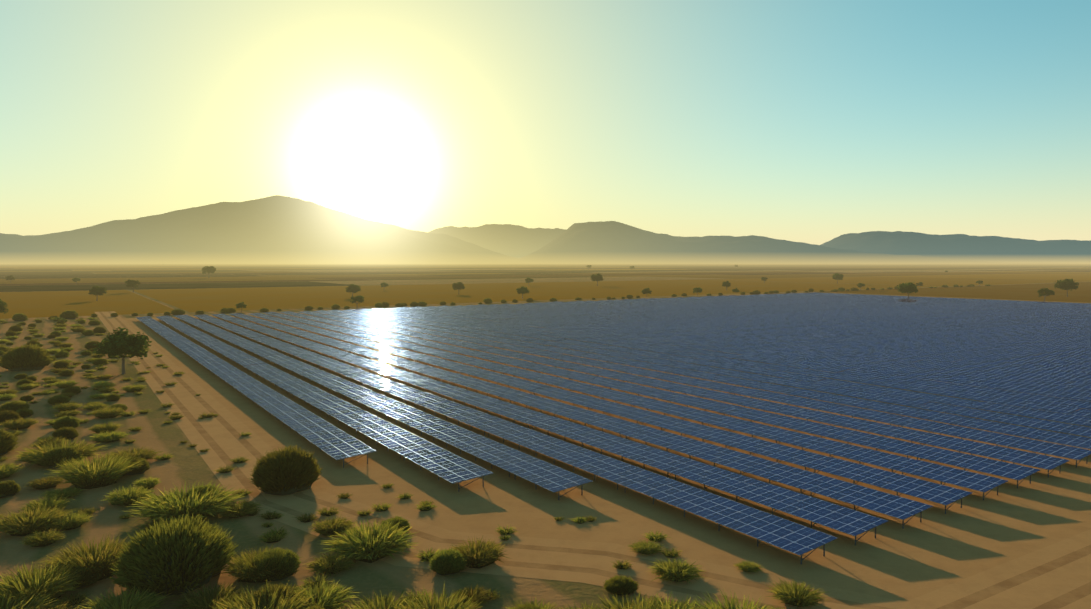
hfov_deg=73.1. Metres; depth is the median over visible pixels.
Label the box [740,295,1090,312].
solar row
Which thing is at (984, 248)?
mountain
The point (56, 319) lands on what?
grass tuft
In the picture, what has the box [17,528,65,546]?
grass tuft
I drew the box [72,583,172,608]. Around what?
grass tuft
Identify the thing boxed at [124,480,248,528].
grass tuft
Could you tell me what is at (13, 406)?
shrub
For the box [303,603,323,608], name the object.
shrub
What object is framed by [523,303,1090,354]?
solar row
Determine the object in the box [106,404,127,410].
shrub
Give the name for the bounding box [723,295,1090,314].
solar row
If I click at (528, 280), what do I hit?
plain tree
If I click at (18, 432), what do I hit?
tuft
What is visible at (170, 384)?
tuft
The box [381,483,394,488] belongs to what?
tuft
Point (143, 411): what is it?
tuft
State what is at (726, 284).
plain tree
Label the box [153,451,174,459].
tuft
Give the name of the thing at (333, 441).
solar row
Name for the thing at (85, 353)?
shrub
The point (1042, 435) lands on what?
solar row
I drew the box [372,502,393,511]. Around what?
tuft
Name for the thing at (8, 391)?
grass tuft
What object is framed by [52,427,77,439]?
shrub
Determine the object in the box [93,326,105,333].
shrub
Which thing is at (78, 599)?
tuft
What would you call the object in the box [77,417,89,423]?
tuft
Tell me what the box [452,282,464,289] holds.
plain tree
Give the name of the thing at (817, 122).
sky
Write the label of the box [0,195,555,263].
mountain
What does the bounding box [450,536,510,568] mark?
grass tuft
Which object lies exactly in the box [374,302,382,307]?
hedge bush
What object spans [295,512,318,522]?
tuft
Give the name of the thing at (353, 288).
plain tree
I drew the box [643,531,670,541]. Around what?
tuft
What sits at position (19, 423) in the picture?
grass tuft
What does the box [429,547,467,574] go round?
shrub
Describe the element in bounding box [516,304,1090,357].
solar row
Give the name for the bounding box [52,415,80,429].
shrub
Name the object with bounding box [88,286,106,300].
plain tree
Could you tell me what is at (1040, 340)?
solar row
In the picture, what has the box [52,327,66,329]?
grass tuft
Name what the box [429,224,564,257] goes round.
mountain
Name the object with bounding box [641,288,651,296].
hedge tree
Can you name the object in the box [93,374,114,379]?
grass tuft
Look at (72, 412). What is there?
grass tuft
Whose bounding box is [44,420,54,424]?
grass tuft
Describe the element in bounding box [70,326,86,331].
grass tuft
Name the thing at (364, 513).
tuft
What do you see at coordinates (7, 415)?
shrub
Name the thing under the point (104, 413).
grass tuft
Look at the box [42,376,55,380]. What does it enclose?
grass tuft
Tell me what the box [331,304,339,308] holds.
hedge bush
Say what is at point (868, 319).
solar row
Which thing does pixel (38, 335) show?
grass tuft
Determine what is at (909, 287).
plain tree
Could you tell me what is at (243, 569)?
grass tuft
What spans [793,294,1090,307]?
solar row
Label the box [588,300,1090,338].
solar row
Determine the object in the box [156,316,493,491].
solar row
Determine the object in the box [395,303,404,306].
hedge bush
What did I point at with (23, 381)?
shrub
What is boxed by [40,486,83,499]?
grass tuft
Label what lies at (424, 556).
tuft
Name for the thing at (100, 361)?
shrub
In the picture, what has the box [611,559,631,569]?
tuft
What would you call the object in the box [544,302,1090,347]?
solar row
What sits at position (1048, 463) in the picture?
solar row
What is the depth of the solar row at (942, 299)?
385.50 m
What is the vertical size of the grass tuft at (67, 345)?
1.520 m
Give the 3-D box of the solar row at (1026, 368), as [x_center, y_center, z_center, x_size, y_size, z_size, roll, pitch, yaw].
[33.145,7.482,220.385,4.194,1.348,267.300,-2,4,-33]
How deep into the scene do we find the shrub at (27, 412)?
98.97 m
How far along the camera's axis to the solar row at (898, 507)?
80.03 m
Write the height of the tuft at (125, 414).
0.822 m
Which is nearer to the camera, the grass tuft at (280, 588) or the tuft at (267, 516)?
the grass tuft at (280, 588)
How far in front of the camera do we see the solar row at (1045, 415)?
123.36 m
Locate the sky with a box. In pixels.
[0,0,1090,244]
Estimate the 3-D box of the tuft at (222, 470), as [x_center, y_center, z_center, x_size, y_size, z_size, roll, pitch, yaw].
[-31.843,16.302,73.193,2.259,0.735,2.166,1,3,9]
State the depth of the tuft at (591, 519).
59.31 m
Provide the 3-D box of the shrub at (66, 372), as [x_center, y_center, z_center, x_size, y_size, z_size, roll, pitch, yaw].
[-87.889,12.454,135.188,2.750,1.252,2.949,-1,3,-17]
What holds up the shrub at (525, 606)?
on the ground
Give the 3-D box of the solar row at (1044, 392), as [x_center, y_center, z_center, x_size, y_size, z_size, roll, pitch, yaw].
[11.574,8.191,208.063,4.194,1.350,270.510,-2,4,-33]
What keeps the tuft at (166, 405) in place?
on the dirt road
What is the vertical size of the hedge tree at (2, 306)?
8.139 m
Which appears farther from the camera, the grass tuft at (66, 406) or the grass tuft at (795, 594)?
the grass tuft at (66, 406)
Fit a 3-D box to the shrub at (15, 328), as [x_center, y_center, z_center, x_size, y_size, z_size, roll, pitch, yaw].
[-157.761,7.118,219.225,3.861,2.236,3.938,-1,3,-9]
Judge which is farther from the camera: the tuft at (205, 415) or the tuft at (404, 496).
the tuft at (205, 415)
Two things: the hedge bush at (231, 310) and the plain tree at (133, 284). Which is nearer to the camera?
the hedge bush at (231, 310)
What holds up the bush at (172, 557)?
on the ground
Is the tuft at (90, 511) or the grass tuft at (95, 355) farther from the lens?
the grass tuft at (95, 355)
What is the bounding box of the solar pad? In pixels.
[123,309,1090,601]
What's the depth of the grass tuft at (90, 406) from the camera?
104.05 m
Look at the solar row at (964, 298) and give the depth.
387.94 m
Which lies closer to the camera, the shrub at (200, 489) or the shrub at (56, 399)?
the shrub at (200, 489)
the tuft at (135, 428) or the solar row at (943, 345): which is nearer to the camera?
the tuft at (135, 428)
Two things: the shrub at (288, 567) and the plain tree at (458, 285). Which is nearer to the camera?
the shrub at (288, 567)
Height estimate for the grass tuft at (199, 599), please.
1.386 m
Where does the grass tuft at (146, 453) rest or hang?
on the ground
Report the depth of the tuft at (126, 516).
59.94 m
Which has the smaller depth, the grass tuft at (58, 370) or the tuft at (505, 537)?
the tuft at (505, 537)
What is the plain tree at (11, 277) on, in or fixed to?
on the ground
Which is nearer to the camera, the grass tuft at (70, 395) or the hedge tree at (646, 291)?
the grass tuft at (70, 395)
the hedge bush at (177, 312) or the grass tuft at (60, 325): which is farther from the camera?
the hedge bush at (177, 312)
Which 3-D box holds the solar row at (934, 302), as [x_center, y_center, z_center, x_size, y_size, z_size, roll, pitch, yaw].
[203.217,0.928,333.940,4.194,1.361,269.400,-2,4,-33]
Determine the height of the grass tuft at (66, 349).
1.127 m
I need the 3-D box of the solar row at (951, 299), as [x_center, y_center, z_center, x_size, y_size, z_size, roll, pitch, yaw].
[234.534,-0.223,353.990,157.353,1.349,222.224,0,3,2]
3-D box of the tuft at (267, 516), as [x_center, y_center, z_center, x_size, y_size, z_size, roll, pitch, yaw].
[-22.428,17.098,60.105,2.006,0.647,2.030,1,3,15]
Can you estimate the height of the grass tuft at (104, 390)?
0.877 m
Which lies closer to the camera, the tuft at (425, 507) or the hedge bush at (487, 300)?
the tuft at (425, 507)
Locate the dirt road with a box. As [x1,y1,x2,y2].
[95,311,1090,608]
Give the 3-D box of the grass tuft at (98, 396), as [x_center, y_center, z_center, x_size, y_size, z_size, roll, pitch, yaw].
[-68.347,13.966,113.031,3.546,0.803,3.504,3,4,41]
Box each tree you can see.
[0,299,8,313]
[5,275,14,282]
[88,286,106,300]
[93,327,151,373]
[124,280,140,291]
[202,266,215,277]
[235,302,246,311]
[345,284,360,295]
[350,295,364,307]
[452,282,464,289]
[516,286,528,298]
[525,277,533,285]
[590,273,603,285]
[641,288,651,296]
[693,287,701,295]
[722,281,730,289]
[832,273,843,283]
[897,282,917,297]
[1037,288,1054,301]
[1054,279,1078,296]
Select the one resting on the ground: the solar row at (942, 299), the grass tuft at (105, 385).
the grass tuft at (105, 385)
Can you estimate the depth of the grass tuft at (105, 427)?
90.04 m
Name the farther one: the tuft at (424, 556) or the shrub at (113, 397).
the shrub at (113, 397)
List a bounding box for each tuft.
[0,389,19,394]
[0,393,16,400]
[0,416,37,429]
[0,461,23,478]
[0,503,75,535]
[0,559,90,608]
[0,586,67,608]
[5,335,18,339]
[6,438,109,466]
[10,428,24,435]
[16,383,34,389]
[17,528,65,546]
[18,495,71,511]
[23,475,64,489]
[27,329,39,331]
[27,437,68,447]
[29,600,83,608]
[33,333,44,336]
[35,435,53,440]
[37,533,130,580]
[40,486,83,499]
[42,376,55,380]
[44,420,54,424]
[45,378,62,383]
[46,348,60,353]
[46,511,96,529]
[47,453,146,488]
[49,368,67,372]
[50,402,82,410]
[51,317,62,320]
[52,323,68,327]
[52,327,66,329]
[52,380,79,387]
[55,337,69,340]
[57,342,73,347]
[57,410,80,415]
[57,589,92,605]
[58,392,76,397]
[60,347,74,350]
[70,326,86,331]
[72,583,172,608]
[76,507,99,515]
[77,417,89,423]
[81,402,109,409]
[87,405,125,418]
[88,421,123,432]
[89,393,108,398]
[89,430,130,442]
[92,353,103,357]
[92,381,116,388]
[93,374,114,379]
[96,365,106,369]
[96,387,116,392]
[100,452,137,463]
[102,484,154,505]
[104,446,161,459]
[117,513,131,518]
[119,410,137,416]
[120,384,145,391]
[121,377,132,380]
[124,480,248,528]
[127,426,142,431]
[133,477,160,488]
[136,517,180,532]
[137,409,151,413]
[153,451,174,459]
[161,402,172,407]
[163,381,178,385]
[165,581,250,608]
[167,414,183,419]
[198,411,214,417]
[206,580,318,608]
[214,465,235,472]
[216,499,264,518]
[217,544,301,582]
[229,456,247,462]
[233,488,251,496]
[239,432,250,435]
[247,510,258,515]
[258,509,280,518]
[259,529,289,542]
[260,522,274,527]
[261,527,289,536]
[270,513,283,518]
[294,579,359,608]
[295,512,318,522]
[296,573,335,588]
[302,552,358,576]
[310,516,356,536]
[315,507,342,515]
[320,518,419,562]
[333,588,426,608]
[334,493,351,498]
[355,509,372,515]
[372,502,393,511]
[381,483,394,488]
[389,585,484,608]
[396,491,412,498]
[402,589,431,601]
[413,547,440,561]
[414,501,436,510]
[446,585,496,605]
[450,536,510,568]
[482,589,503,599]
[496,524,516,534]
[499,535,511,540]
[503,595,561,608]
[553,516,564,520]
[555,602,602,608]
[571,516,587,523]
[574,589,682,608]
[585,515,596,521]
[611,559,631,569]
[620,592,714,608]
[629,539,667,554]
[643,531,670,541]
[648,557,706,583]
[658,548,681,557]
[686,588,782,608]
[733,560,764,573]
[767,578,830,608]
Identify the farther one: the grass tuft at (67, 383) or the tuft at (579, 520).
the grass tuft at (67, 383)
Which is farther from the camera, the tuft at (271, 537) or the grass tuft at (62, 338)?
the grass tuft at (62, 338)
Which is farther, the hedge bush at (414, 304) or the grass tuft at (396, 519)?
the hedge bush at (414, 304)
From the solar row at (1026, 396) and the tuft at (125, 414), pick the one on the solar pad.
the solar row at (1026, 396)
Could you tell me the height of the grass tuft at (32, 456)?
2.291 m
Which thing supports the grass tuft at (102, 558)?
on the ground
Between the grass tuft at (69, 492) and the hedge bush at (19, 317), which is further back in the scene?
the hedge bush at (19, 317)
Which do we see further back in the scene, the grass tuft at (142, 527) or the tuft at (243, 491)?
the tuft at (243, 491)
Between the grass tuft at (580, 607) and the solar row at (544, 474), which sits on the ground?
the grass tuft at (580, 607)
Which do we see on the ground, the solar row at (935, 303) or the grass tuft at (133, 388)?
the grass tuft at (133, 388)
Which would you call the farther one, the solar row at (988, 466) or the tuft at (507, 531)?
the solar row at (988, 466)
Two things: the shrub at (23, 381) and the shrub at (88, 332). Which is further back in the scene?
the shrub at (88, 332)
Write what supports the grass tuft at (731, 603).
on the ground
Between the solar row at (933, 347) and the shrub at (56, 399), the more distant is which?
the solar row at (933, 347)
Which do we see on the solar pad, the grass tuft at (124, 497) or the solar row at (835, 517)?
the solar row at (835, 517)
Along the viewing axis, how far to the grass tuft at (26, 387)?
120.35 m
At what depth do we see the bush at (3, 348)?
169.52 m
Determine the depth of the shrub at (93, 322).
242.90 m
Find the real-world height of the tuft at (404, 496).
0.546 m
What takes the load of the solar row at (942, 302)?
on the solar pad
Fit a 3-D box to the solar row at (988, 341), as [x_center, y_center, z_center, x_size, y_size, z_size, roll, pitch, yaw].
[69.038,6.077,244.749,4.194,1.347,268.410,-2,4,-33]
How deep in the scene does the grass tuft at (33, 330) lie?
220.18 m
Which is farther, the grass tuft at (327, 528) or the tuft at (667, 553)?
the grass tuft at (327, 528)
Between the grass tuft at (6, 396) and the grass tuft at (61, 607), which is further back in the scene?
the grass tuft at (6, 396)
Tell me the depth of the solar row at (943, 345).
193.00 m
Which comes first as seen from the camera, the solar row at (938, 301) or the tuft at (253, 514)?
the tuft at (253, 514)
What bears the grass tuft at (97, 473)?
on the ground
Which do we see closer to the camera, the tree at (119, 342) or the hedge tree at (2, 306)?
the tree at (119, 342)
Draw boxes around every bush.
[0,343,53,370]
[0,346,8,351]
[0,428,18,454]
[12,313,27,320]
[59,310,78,318]
[109,511,238,596]
[171,309,185,314]
[220,308,228,312]
[228,308,236,312]
[250,445,321,494]
[260,308,268,311]
[305,306,312,309]
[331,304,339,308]
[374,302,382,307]
[382,302,389,306]
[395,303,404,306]
[409,302,418,306]
[418,301,426,305]
[483,298,492,302]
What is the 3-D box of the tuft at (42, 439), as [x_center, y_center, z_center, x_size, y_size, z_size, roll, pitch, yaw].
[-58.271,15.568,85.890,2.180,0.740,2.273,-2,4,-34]
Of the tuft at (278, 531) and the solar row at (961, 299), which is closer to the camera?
the tuft at (278, 531)
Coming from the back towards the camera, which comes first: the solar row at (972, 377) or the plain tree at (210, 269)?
the plain tree at (210, 269)
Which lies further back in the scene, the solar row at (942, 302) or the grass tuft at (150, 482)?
the solar row at (942, 302)
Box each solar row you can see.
[136,316,375,467]
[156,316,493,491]
[175,315,592,499]
[193,314,837,564]
[213,314,887,545]
[230,313,932,528]
[249,313,971,513]
[265,312,1007,499]
[279,311,1039,487]
[299,311,1069,477]
[312,310,1090,467]
[328,310,1090,448]
[343,309,1090,437]
[355,308,1090,426]
[373,308,1090,417]
[386,308,1090,409]
[399,307,1090,401]
[412,306,1090,394]
[428,306,1090,388]
[437,306,1090,382]
[454,305,1090,377]
[466,305,1090,372]
[478,304,1090,368]
[492,304,1090,364]
[500,304,1090,360]
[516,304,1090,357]
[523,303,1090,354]
[537,302,1090,350]
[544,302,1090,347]
[556,301,1090,345]
[570,301,1090,342]
[573,301,1090,340]
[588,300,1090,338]
[600,300,1090,336]
[606,300,1090,334]
[619,300,1090,332]
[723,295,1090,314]
[729,295,1090,313]
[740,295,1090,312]
[749,295,1090,311]
[759,294,1090,309]
[763,295,1090,310]
[767,294,1090,308]
[778,294,1085,307]
[786,293,1090,306]
[792,293,1089,305]
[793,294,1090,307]
[804,293,1090,305]
[813,292,1089,303]
[818,293,1090,304]
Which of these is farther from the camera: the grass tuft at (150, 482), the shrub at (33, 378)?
the shrub at (33, 378)
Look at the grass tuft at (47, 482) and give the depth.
68.00 m
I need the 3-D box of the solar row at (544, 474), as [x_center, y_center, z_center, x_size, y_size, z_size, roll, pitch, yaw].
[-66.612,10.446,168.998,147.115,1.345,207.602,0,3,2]
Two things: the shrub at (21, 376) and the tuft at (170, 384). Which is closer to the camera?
the tuft at (170, 384)
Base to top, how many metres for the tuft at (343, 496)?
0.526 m
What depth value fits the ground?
68.76 m
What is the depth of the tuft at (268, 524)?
58.10 m
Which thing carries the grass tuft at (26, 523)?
on the ground
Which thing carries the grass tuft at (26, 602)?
on the ground
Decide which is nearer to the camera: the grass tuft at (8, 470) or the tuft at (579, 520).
the tuft at (579, 520)
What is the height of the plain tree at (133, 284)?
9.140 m
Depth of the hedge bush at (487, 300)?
370.65 m
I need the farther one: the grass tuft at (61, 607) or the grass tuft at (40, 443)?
the grass tuft at (40, 443)
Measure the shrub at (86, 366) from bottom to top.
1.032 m
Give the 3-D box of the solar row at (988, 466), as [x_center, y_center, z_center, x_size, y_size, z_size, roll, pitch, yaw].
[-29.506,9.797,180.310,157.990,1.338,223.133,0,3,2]
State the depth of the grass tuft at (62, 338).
195.65 m
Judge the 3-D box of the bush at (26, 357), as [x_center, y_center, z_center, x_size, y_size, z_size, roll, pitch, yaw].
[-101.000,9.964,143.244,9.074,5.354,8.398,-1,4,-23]
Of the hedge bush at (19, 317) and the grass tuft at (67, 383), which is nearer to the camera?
the grass tuft at (67, 383)
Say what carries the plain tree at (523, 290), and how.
on the ground
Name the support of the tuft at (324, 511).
on the dirt road
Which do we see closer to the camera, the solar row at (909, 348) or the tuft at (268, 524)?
the tuft at (268, 524)
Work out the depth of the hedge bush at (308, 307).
319.26 m
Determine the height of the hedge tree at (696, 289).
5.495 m
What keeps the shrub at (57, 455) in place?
on the ground
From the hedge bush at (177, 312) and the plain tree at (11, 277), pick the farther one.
the plain tree at (11, 277)
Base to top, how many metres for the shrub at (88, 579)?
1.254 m
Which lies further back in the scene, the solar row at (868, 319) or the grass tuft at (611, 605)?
the solar row at (868, 319)
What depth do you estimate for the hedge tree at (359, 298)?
331.98 m
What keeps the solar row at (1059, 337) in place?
on the solar pad
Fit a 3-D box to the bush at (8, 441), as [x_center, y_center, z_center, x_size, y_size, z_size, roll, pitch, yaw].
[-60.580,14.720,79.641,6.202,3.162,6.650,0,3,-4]
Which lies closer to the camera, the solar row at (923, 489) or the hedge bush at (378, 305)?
the solar row at (923, 489)
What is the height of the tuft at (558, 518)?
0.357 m
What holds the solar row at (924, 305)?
on the solar pad
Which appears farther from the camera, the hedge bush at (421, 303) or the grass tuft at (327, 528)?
the hedge bush at (421, 303)
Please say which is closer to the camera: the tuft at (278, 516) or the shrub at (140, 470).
the tuft at (278, 516)
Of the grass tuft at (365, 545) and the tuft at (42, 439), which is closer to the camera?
the grass tuft at (365, 545)
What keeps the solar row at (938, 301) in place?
on the solar pad
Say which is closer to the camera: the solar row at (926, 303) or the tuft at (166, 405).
the tuft at (166, 405)
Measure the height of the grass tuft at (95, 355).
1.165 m
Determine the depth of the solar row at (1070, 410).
129.48 m
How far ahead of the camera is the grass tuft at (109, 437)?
85.51 m
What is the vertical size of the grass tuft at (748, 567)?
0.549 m
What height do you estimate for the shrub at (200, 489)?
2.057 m
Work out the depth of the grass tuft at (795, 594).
45.10 m
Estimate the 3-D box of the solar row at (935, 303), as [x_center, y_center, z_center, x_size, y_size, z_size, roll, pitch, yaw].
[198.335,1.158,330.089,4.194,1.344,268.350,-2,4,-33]
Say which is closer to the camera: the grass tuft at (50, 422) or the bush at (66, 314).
the grass tuft at (50, 422)
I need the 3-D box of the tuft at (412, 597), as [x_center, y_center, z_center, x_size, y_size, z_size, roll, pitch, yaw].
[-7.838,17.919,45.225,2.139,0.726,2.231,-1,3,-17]
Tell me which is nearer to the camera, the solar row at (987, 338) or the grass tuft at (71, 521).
the grass tuft at (71, 521)
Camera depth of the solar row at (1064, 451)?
102.68 m
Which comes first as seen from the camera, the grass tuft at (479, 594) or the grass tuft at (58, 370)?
the grass tuft at (479, 594)
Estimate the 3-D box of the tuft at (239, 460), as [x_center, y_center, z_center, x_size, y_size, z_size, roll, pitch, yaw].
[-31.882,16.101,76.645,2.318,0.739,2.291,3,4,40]
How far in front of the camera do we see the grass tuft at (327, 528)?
56.45 m
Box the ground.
[0,263,1090,608]
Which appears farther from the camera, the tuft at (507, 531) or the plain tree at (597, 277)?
the plain tree at (597, 277)
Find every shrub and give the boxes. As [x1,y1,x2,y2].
[0,400,30,411]
[0,410,21,423]
[0,480,21,497]
[5,331,15,336]
[8,325,22,331]
[14,373,27,378]
[16,378,33,386]
[16,408,33,417]
[19,395,34,400]
[25,376,36,380]
[27,341,39,345]
[39,445,82,467]
[47,394,70,404]
[51,331,61,335]
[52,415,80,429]
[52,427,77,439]
[53,360,70,368]
[55,351,69,355]
[58,370,73,375]
[60,565,102,588]
[61,386,81,393]
[81,351,91,355]
[81,364,90,368]
[83,329,93,335]
[84,341,98,349]
[88,320,100,324]
[92,358,107,364]
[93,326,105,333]
[105,393,120,400]
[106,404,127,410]
[122,456,149,474]
[184,484,220,501]
[250,547,302,580]
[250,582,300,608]
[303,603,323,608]
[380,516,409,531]
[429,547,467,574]
[514,603,538,608]
[603,575,639,595]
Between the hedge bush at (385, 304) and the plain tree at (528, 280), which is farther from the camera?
the plain tree at (528, 280)
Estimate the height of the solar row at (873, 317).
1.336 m
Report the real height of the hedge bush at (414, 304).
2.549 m
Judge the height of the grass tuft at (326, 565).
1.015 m
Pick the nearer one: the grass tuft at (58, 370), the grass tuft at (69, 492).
the grass tuft at (69, 492)
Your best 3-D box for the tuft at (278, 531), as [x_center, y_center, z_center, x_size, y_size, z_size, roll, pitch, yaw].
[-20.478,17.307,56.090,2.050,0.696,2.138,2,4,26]
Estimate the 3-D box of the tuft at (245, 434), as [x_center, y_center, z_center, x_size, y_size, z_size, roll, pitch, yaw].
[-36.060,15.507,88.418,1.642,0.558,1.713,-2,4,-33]
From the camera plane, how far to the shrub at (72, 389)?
115.54 m
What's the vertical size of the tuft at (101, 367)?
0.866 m
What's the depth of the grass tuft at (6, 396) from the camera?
111.43 m
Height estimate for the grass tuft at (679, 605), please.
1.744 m
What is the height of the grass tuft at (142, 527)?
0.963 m
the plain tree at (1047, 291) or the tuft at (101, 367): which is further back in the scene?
the plain tree at (1047, 291)
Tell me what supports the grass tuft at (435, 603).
on the ground
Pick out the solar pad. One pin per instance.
(935, 549)
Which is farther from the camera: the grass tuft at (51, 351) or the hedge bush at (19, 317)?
the hedge bush at (19, 317)
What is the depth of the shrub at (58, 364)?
144.31 m
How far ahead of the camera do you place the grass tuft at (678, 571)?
48.64 m
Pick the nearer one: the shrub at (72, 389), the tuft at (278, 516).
the tuft at (278, 516)
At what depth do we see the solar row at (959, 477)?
89.23 m
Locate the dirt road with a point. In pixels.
(1055, 575)
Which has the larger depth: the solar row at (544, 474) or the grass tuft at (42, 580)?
the solar row at (544, 474)
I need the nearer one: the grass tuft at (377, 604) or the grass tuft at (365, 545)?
the grass tuft at (377, 604)
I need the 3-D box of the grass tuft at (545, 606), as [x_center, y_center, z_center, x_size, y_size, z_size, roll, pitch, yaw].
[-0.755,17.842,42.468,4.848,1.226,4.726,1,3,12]
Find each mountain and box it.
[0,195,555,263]
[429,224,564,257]
[514,221,1075,263]
[820,231,1090,262]
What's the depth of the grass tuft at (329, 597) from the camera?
44.62 m
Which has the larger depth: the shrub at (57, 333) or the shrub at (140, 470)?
the shrub at (57, 333)
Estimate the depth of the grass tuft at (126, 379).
129.45 m
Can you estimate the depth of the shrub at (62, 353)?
161.68 m
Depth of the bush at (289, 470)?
66.17 m
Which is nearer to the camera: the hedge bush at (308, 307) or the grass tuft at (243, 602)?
the grass tuft at (243, 602)
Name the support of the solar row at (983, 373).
on the solar pad
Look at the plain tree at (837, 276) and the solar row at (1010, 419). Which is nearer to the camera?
the solar row at (1010, 419)
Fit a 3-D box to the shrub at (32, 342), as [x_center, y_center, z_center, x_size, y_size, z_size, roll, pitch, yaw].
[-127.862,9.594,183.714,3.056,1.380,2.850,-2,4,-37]
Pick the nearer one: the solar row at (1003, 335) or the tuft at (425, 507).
the tuft at (425, 507)
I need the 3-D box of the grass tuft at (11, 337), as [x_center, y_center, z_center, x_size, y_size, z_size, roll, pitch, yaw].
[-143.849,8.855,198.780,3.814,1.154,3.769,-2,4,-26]
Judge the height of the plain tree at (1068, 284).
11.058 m
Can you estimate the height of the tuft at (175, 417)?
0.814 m
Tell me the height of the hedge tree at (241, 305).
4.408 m
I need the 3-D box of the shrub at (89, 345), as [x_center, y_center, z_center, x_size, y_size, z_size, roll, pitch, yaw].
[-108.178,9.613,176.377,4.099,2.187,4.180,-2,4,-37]
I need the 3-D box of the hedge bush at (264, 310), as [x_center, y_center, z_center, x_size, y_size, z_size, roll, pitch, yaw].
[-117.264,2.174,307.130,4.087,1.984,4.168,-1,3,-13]
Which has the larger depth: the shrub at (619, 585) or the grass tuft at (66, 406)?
the grass tuft at (66, 406)
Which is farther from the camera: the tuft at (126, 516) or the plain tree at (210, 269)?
the plain tree at (210, 269)
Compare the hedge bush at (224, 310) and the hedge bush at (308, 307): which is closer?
the hedge bush at (224, 310)
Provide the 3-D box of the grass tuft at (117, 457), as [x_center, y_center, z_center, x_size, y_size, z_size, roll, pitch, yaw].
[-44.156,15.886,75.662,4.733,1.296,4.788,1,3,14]
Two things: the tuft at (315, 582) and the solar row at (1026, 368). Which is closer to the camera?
the tuft at (315, 582)
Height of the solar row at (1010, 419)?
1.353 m
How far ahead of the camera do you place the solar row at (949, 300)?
375.06 m
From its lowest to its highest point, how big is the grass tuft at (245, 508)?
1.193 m
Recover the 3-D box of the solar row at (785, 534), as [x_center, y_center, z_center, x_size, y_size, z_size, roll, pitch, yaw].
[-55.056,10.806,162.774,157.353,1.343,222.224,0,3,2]
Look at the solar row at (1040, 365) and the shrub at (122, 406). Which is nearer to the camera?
the shrub at (122, 406)
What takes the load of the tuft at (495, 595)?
on the ground
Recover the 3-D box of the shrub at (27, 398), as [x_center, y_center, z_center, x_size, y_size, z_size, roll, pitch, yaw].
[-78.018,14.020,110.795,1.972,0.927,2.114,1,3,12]
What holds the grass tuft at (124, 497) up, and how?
on the ground
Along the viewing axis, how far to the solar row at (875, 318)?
250.83 m
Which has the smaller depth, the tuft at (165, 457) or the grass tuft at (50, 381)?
the tuft at (165, 457)
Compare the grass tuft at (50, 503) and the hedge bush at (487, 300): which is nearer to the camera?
the grass tuft at (50, 503)
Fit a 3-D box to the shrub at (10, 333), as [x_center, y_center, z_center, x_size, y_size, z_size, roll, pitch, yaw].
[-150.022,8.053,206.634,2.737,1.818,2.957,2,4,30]
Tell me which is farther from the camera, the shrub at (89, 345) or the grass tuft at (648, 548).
the shrub at (89, 345)
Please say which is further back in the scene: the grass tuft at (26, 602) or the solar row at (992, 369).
the solar row at (992, 369)

